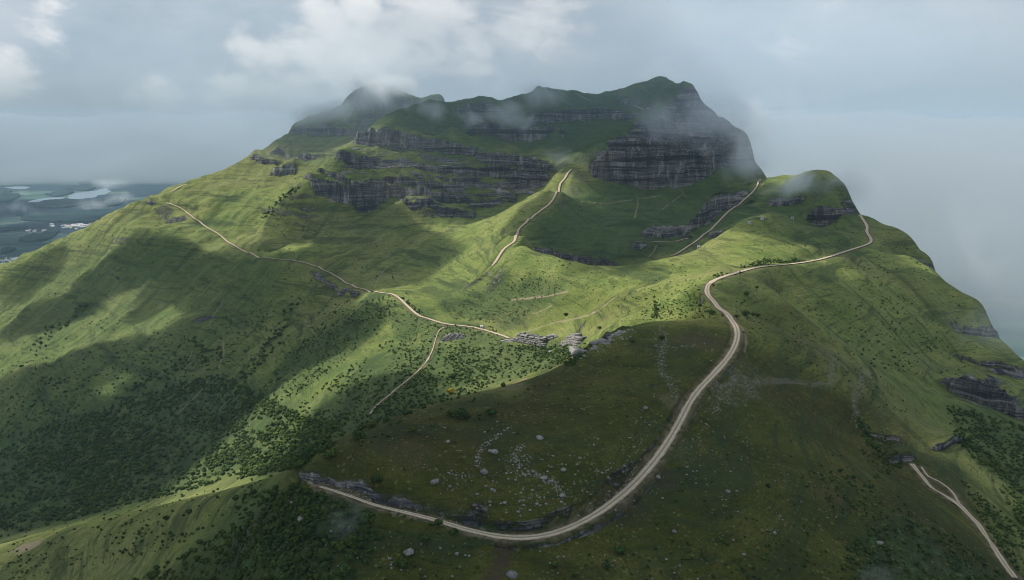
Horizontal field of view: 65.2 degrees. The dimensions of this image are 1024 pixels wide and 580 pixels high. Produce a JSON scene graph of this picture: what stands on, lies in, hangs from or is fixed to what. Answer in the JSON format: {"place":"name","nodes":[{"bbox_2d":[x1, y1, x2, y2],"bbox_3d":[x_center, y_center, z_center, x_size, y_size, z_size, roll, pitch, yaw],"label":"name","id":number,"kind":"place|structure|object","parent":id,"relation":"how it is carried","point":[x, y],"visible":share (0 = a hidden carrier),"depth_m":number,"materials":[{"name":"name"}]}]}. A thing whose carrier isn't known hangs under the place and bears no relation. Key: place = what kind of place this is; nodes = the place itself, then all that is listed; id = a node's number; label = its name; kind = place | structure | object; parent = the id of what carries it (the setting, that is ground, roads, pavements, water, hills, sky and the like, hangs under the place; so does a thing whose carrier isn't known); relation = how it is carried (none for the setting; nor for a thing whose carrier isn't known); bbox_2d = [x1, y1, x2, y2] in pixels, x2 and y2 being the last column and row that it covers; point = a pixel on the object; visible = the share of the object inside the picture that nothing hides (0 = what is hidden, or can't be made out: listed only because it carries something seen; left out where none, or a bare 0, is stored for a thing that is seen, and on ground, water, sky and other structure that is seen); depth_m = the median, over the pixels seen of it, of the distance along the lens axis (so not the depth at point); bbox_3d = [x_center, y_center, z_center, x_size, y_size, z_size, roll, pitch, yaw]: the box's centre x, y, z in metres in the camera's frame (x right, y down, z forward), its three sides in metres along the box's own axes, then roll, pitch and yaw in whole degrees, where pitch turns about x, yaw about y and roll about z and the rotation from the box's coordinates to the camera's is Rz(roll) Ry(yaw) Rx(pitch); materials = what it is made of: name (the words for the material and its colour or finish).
{"place":"outdoors","nodes":[
{"label":"outdoors","id":0,"kind":"place"},
{"bbox_2d":[4,186,29,188],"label":"water","id":1,"kind":"structure","parent":0,"point":[18,187],"depth_m":9469.69,"materials":[{"name":"blue liquid"}]},
{"bbox_2d":[29,197,64,201],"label":"water","id":2,"kind":"structure","parent":0,"point":[37,200],"depth_m":7897.11,"materials":[{"name":"blue liquid"}]},
{"bbox_2d":[68,188,110,198],"bbox_3d":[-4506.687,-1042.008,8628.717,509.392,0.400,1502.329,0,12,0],"label":"water","id":3,"kind":"structure","parent":0,"point":[87,194],"depth_m":8484.16,"materials":[{"name":"blue liquid"}]},
{"bbox_2d":[104,174,123,175],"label":"water","id":4,"kind":"structure","parent":0,"point":[114,175],"depth_m":11824.30,"materials":[{"name":"liquid"}]},
{"bbox_2d":[166,202,509,337],"bbox_3d":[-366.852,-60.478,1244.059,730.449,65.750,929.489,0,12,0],"label":"road","id":5,"kind":"structure","parent":0,"point":[408,306],"depth_m":1109.83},
{"bbox_2d":[369,327,443,413],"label":"path","id":6,"kind":"structure","parent":0,"point":[412,375],"depth_m":706.92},
{"bbox_2d":[0,76,1023,579],"bbox_3d":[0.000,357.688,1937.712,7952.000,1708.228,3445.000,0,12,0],"label":"hills","id":7,"kind":"structure","parent":0,"point":[406,190],"depth_m":793.56,"materials":[{"name":"green plant"}]},
{"bbox_2d":[193,555,199,561],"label":"bush","id":8,"kind":"object","parent":7,"relation":"on","point":[196,558],"visible":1,"depth_m":353.64,"materials":[{"name":"green plant"}]},
{"bbox_2d":[235,574,242,579],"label":"bush","id":9,"kind":"object","parent":7,"relation":"on","point":[238,576],"visible":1,"depth_m":288.54,"materials":[{"name":"green plant"}]},
{"bbox_2d":[263,574,272,579],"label":"bush","id":10,"kind":"object","parent":7,"relation":"on","point":[267,577],"visible":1,"depth_m":267.91,"materials":[{"name":"green plant"}]},
{"bbox_2d":[268,496,275,501],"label":"bush","id":11,"kind":"object","parent":7,"relation":"on","point":[271,499],"visible":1,"depth_m":306.00,"materials":[{"name":"green plant"}]},
{"bbox_2d":[269,517,275,523],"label":"bush","id":12,"kind":"object","parent":7,"relation":"on","point":[271,519],"visible":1,"depth_m":297.06,"materials":[{"name":"green plant"}]},
{"bbox_2d":[271,489,278,495],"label":"bush","id":13,"kind":"object","parent":7,"relation":"on","point":[274,492],"visible":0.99,"depth_m":306.86,"materials":[{"name":"green plant"}]},
{"bbox_2d":[277,519,283,526],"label":"bush","id":14,"kind":"object","parent":7,"relation":"on","point":[280,522],"visible":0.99,"depth_m":291.89,"materials":[{"name":"green plant"}]},
{"bbox_2d":[283,461,292,470],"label":"bush","id":15,"kind":"object","parent":7,"relation":"on","point":[287,465],"visible":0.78,"depth_m":314.11,"materials":[{"name":"green plant"}]},
{"bbox_2d":[289,513,298,520],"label":"bush","id":16,"kind":"object","parent":7,"relation":"on","point":[292,517],"visible":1,"depth_m":289.43,"materials":[{"name":"green plant"}]},
{"bbox_2d":[293,536,301,543],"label":"bush","id":17,"kind":"object","parent":7,"relation":"on","point":[297,539],"visible":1,"depth_m":277.69,"materials":[{"name":"green plant"}]},
{"bbox_2d":[296,458,305,466],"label":"bush","id":18,"kind":"object","parent":7,"relation":"on","point":[300,462],"visible":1,"depth_m":306.20,"materials":[{"name":"green plant"}]},
{"bbox_2d":[299,507,306,512],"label":"bush","id":19,"kind":"object","parent":7,"relation":"on","point":[302,509],"visible":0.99,"depth_m":289.38,"materials":[{"name":"green plant"}]},
{"bbox_2d":[300,565,309,571],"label":"bush","id":20,"kind":"object","parent":7,"relation":"on","point":[304,568],"visible":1,"depth_m":260.48,"materials":[{"name":"green plant"}]},
{"bbox_2d":[315,439,324,444],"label":"bush","id":21,"kind":"object","parent":7,"relation":"on","point":[320,441],"visible":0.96,"depth_m":317.05,"materials":[{"name":"green plant"}]},
{"bbox_2d":[316,542,323,547],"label":"bush","id":22,"kind":"object","parent":7,"relation":"on","point":[320,544],"visible":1,"depth_m":268.54,"materials":[{"name":"green plant"}]},
{"bbox_2d":[317,490,325,495],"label":"bush","id":23,"kind":"object","parent":7,"relation":"on","point":[321,493],"visible":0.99,"depth_m":291.27,"materials":[{"name":"green plant"}]},
{"bbox_2d":[318,496,326,502],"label":"bush","id":24,"kind":"object","parent":7,"relation":"on","point":[322,499],"visible":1,"depth_m":287.68,"materials":[{"name":"green plant"}]},
{"bbox_2d":[320,561,328,568],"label":"bush","id":25,"kind":"object","parent":7,"relation":"on","point":[324,564],"visible":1,"depth_m":259.47,"materials":[{"name":"green plant"}]},
{"bbox_2d":[323,448,336,458],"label":"bush","id":26,"kind":"object","parent":7,"relation":"on","point":[329,452],"visible":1,"depth_m":305.80,"materials":[{"name":"green plant"}]},
{"bbox_2d":[328,572,338,578],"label":"bush","id":27,"kind":"object","parent":7,"relation":"on","point":[333,575],"visible":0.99,"depth_m":254.75,"materials":[{"name":"green plant"}]},
{"bbox_2d":[332,504,340,510],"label":"bush","id":28,"kind":"object","parent":7,"relation":"on","point":[335,506],"visible":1,"depth_m":279.86,"materials":[{"name":"green plant"}]},
{"bbox_2d":[333,575,341,579],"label":"bush","id":29,"kind":"object","parent":7,"relation":"on","point":[337,577],"visible":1,"depth_m":253.69,"materials":[{"name":"green plant"}]},
{"bbox_2d":[337,499,344,504],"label":"bush","id":30,"kind":"object","parent":7,"relation":"on","point":[340,501],"visible":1,"depth_m":281.04,"materials":[{"name":"green plant"}]},
{"bbox_2d":[338,503,347,508],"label":"bush","id":31,"kind":"object","parent":7,"relation":"on","point":[342,506],"visible":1,"depth_m":280.02,"materials":[{"name":"green plant"}]},
{"bbox_2d":[337,563,350,575],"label":"bush","id":32,"kind":"object","parent":7,"relation":"on","point":[344,568],"visible":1,"depth_m":256.10,"materials":[{"name":"green plant"}]},
{"bbox_2d":[345,553,354,560],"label":"bush","id":33,"kind":"object","parent":7,"relation":"on","point":[350,557],"visible":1,"depth_m":261.33,"materials":[{"name":"green plant"}]},
{"bbox_2d":[342,533,358,545],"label":"bush","id":34,"kind":"object","parent":7,"relation":"on","point":[349,539],"visible":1,"depth_m":265.85,"materials":[{"name":"green plant"}]},
{"bbox_2d":[351,429,366,438],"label":"bush","id":35,"kind":"object","parent":7,"relation":"on","point":[358,433],"visible":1,"depth_m":313.27,"materials":[{"name":"green plant"}]},
{"bbox_2d":[354,510,374,523],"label":"bush","id":36,"kind":"object","parent":7,"relation":"on","point":[365,516],"visible":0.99,"depth_m":271.55,"materials":[{"name":"green plant"}]},
{"bbox_2d":[369,474,382,483],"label":"bush","id":37,"kind":"object","parent":7,"relation":"on","point":[377,478],"visible":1,"depth_m":290.79,"materials":[{"name":"green plant"}]},
{"bbox_2d":[395,557,408,568],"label":"bush","id":38,"kind":"object","parent":7,"relation":"on","point":[401,562],"visible":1,"depth_m":261.00,"materials":[{"name":"green plant"}]},
{"bbox_2d":[403,548,413,556],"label":"boulder","id":39,"kind":"object","parent":7,"relation":"on","point":[408,552],"visible":1,"depth_m":264.82,"materials":[{"name":"stone"}]},
{"bbox_2d":[430,479,438,484],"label":"boulder","id":40,"kind":"object","parent":7,"relation":"on","point":[434,481],"visible":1,"depth_m":292.11,"materials":[{"name":"stone"}]},
{"bbox_2d":[434,519,442,524],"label":"bush","id":41,"kind":"object","parent":7,"relation":"on","point":[438,521],"visible":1,"depth_m":271.71,"materials":[{"name":"green plant"}]},
{"bbox_2d":[446,388,455,393],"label":"bush","id":42,"kind":"object","parent":7,"relation":"on","point":[450,390],"visible":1,"depth_m":604.13,"materials":[{"name":"yellow plant"}]},
{"bbox_2d":[448,373,457,378],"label":"bush","id":43,"kind":"object","parent":7,"relation":"on","point":[452,375],"visible":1,"depth_m":668.93,"materials":[{"name":"green plant"}]},
{"bbox_2d":[441,332,465,342],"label":"rock outcrop","id":44,"kind":"object","parent":7,"relation":"on","point":[450,336],"visible":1,"depth_m":827.00,"materials":[{"name":"grey stone"}]},
{"bbox_2d":[450,528,458,534],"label":"bush","id":45,"kind":"object","parent":7,"relation":"on","point":[454,531],"visible":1,"depth_m":268.99,"materials":[{"name":"green plant"}]},
{"bbox_2d":[452,408,469,418],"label":"bush","id":46,"kind":"object","parent":7,"relation":"on","point":[460,413],"visible":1,"depth_m":330.66,"materials":[{"name":"green plant"}]},
{"bbox_2d":[480,468,487,474],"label":"boulder","id":47,"kind":"object","parent":7,"relation":"on","point":[483,471],"visible":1,"depth_m":290.11,"materials":[{"name":"stone"}]},
{"bbox_2d":[485,408,496,415],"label":"bush","id":48,"kind":"object","parent":7,"relation":"on","point":[490,411],"visible":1,"depth_m":333.96,"materials":[{"name":"green plant"}]},
{"bbox_2d":[491,449,498,453],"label":"boulder","id":49,"kind":"object","parent":7,"relation":"on","point":[494,451],"visible":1,"depth_m":300.76,"materials":[{"name":"stone"}]},
{"bbox_2d":[500,339,512,341],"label":"rock outcrop","id":50,"kind":"object","parent":7,"relation":"on","point":[506,340],"visible":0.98,"depth_m":778.91,"materials":[{"name":"grey stone"}]},
{"bbox_2d":[0,178,1023,579],"bbox_3d":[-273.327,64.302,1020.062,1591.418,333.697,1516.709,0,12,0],"label":"scrub","id":51,"kind":"object","parent":7,"relation":"on","point":[248,460],"visible":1,"depth_m":731.16,"materials":[{"name":"green plant"}]},
{"bbox_2d":[506,570,517,578],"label":"boulder","id":52,"kind":"object","parent":7,"relation":"on","point":[511,574],"visible":1,"depth_m":255.71,"materials":[{"name":"stone"}]},
{"bbox_2d":[510,332,546,346],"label":"rock outcrop","id":53,"kind":"object","parent":7,"relation":"on","point":[533,339],"visible":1,"depth_m":757.89,"materials":[{"name":"grey stone"}]},
{"bbox_2d":[545,333,557,339],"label":"rock outcrop","id":54,"kind":"object","parent":7,"relation":"on","point":[551,336],"visible":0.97,"depth_m":751.19,"materials":[{"name":"grey stone"}]},
{"bbox_2d":[551,560,558,566],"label":"bush","id":55,"kind":"object","parent":7,"relation":"on","point":[554,563],"visible":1,"depth_m":260.23,"materials":[{"name":"green plant"}]},
{"bbox_2d":[560,333,585,346],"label":"rock outcrop","id":56,"kind":"object","parent":7,"relation":"on","point":[574,339],"visible":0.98,"depth_m":661.95,"materials":[{"name":"grey stone"}]},
{"bbox_2d":[569,346,587,355],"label":"rock outcrop","id":57,"kind":"object","parent":7,"relation":"on","point":[574,350],"visible":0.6,"depth_m":471.55,"materials":[{"name":"grey stone"}]},
{"bbox_2d":[250,160,940,579],"bbox_3d":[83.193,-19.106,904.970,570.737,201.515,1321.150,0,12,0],"label":"stones","id":58,"kind":"object","parent":7,"relation":"on","point":[630,426],"visible":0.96,"depth_m":317.66,"materials":[{"name":"grey stone"}]},
{"bbox_2d":[590,338,611,349],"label":"rock outcrop","id":59,"kind":"object","parent":7,"relation":"on","point":[593,343],"visible":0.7,"depth_m":433.58,"materials":[{"name":"grey stone"}]},
{"bbox_2d":[602,562,610,569],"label":"bush","id":60,"kind":"object","parent":7,"relation":"on","point":[607,565],"visible":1,"depth_m":258.69,"materials":[{"name":"green plant"}]},
{"bbox_2d":[606,330,625,340],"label":"rock outcrop","id":61,"kind":"object","parent":7,"relation":"on","point":[617,333],"visible":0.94,"depth_m":455.76,"materials":[{"name":"grey stone"}]},
{"bbox_2d":[615,545,626,553],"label":"bush","id":62,"kind":"object","parent":7,"relation":"on","point":[620,549],"visible":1,"depth_m":268.36,"materials":[{"name":"green plant"}]},
{"bbox_2d":[741,310,749,315],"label":"bush","id":63,"kind":"object","parent":7,"relation":"on","point":[745,312],"visible":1,"depth_m":525.99,"materials":[{"name":"green plant"}]},
{"bbox_2d":[0,170,1023,359],"bbox_3d":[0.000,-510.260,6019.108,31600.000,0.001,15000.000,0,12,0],"label":"sea","id":64,"kind":"structure","parent":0,"point":[963,230],"depth_m":6863.60,"materials":[{"name":"liquid"}]},
{"bbox_2d":[1,247,16,253],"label":"woods","id":65,"kind":"object","parent":64,"relation":"on","point":[4,250],"visible":1,"depth_m":4576.90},
{"bbox_2d":[0,190,20,202],"bbox_3d":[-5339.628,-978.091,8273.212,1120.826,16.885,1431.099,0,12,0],"label":"woods","id":66,"kind":"object","parent":64,"relation":"on","point":[7,196],"visible":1,"depth_m":8165.13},
{"bbox_2d":[0,225,26,232],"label":"woods","id":67,"kind":"object","parent":64,"relation":"on","point":[8,229],"visible":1,"depth_m":5547.40,"materials":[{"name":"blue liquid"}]},
{"bbox_2d":[19,228,59,242],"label":"woods","id":68,"kind":"object","parent":64,"relation":"on","point":[43,236],"visible":1,"depth_m":5135.83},
{"bbox_2d":[32,198,86,208],"bbox_3d":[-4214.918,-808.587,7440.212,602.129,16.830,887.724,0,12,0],"label":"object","id":69,"kind":"object","parent":64,"relation":"on","point":[57,203],"visible":0.99,"depth_m":7337.92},
{"bbox_2d":[45,190,73,196],"bbox_3d":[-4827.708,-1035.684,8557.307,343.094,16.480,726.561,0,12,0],"label":"woods","id":70,"kind":"object","parent":64,"relation":"on","point":[59,193],"visible":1,"depth_m":8478.02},
{"bbox_2d":[16,209,117,222],"bbox_3d":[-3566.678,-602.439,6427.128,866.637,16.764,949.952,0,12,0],"label":"woods","id":71,"kind":"object","parent":64,"relation":"on","point":[84,216],"visible":0.86,"depth_m":6298.75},
{"bbox_2d":[66,179,108,190],"bbox_3d":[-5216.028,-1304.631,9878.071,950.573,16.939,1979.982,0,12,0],"label":"woods","id":72,"kind":"object","parent":64,"relation":"on","point":[88,185],"visible":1,"depth_m":9621.15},
{"bbox_2d":[84,197,125,207],"bbox_3d":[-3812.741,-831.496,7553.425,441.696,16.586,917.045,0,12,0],"label":"woods","id":73,"kind":"object","parent":64,"relation":"on","point":[104,202],"visible":1,"depth_m":7427.39,"materials":[{"name":"blue liquid"}]},
{"bbox_2d":[0,0,1023,169],"label":"sky","id":74,"kind":"structure","parent":0,"point":[85,84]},
{"bbox_2d":[474,169,571,278],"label":"road","id":75,"kind":"structure","parent":0,"point":[517,233],"depth_m":1113.73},
{"bbox_2d":[319,215,872,540],"bbox_3d":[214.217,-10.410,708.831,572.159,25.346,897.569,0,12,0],"label":"road","id":76,"kind":"structure","parent":0,"point":[644,472],"depth_m":309.53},
{"bbox_2d":[671,179,760,255],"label":"road","id":77,"kind":"structure","parent":0,"point":[714,225],"depth_m":1158.49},
{"bbox_2d":[921,467,960,503],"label":"path","id":78,"kind":"structure","parent":0,"point":[952,492],"depth_m":397.18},
{"bbox_2d":[909,464,1017,577],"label":"path","id":79,"kind":"structure","parent":0,"point":[1003,562],"depth_m":361.19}
]}

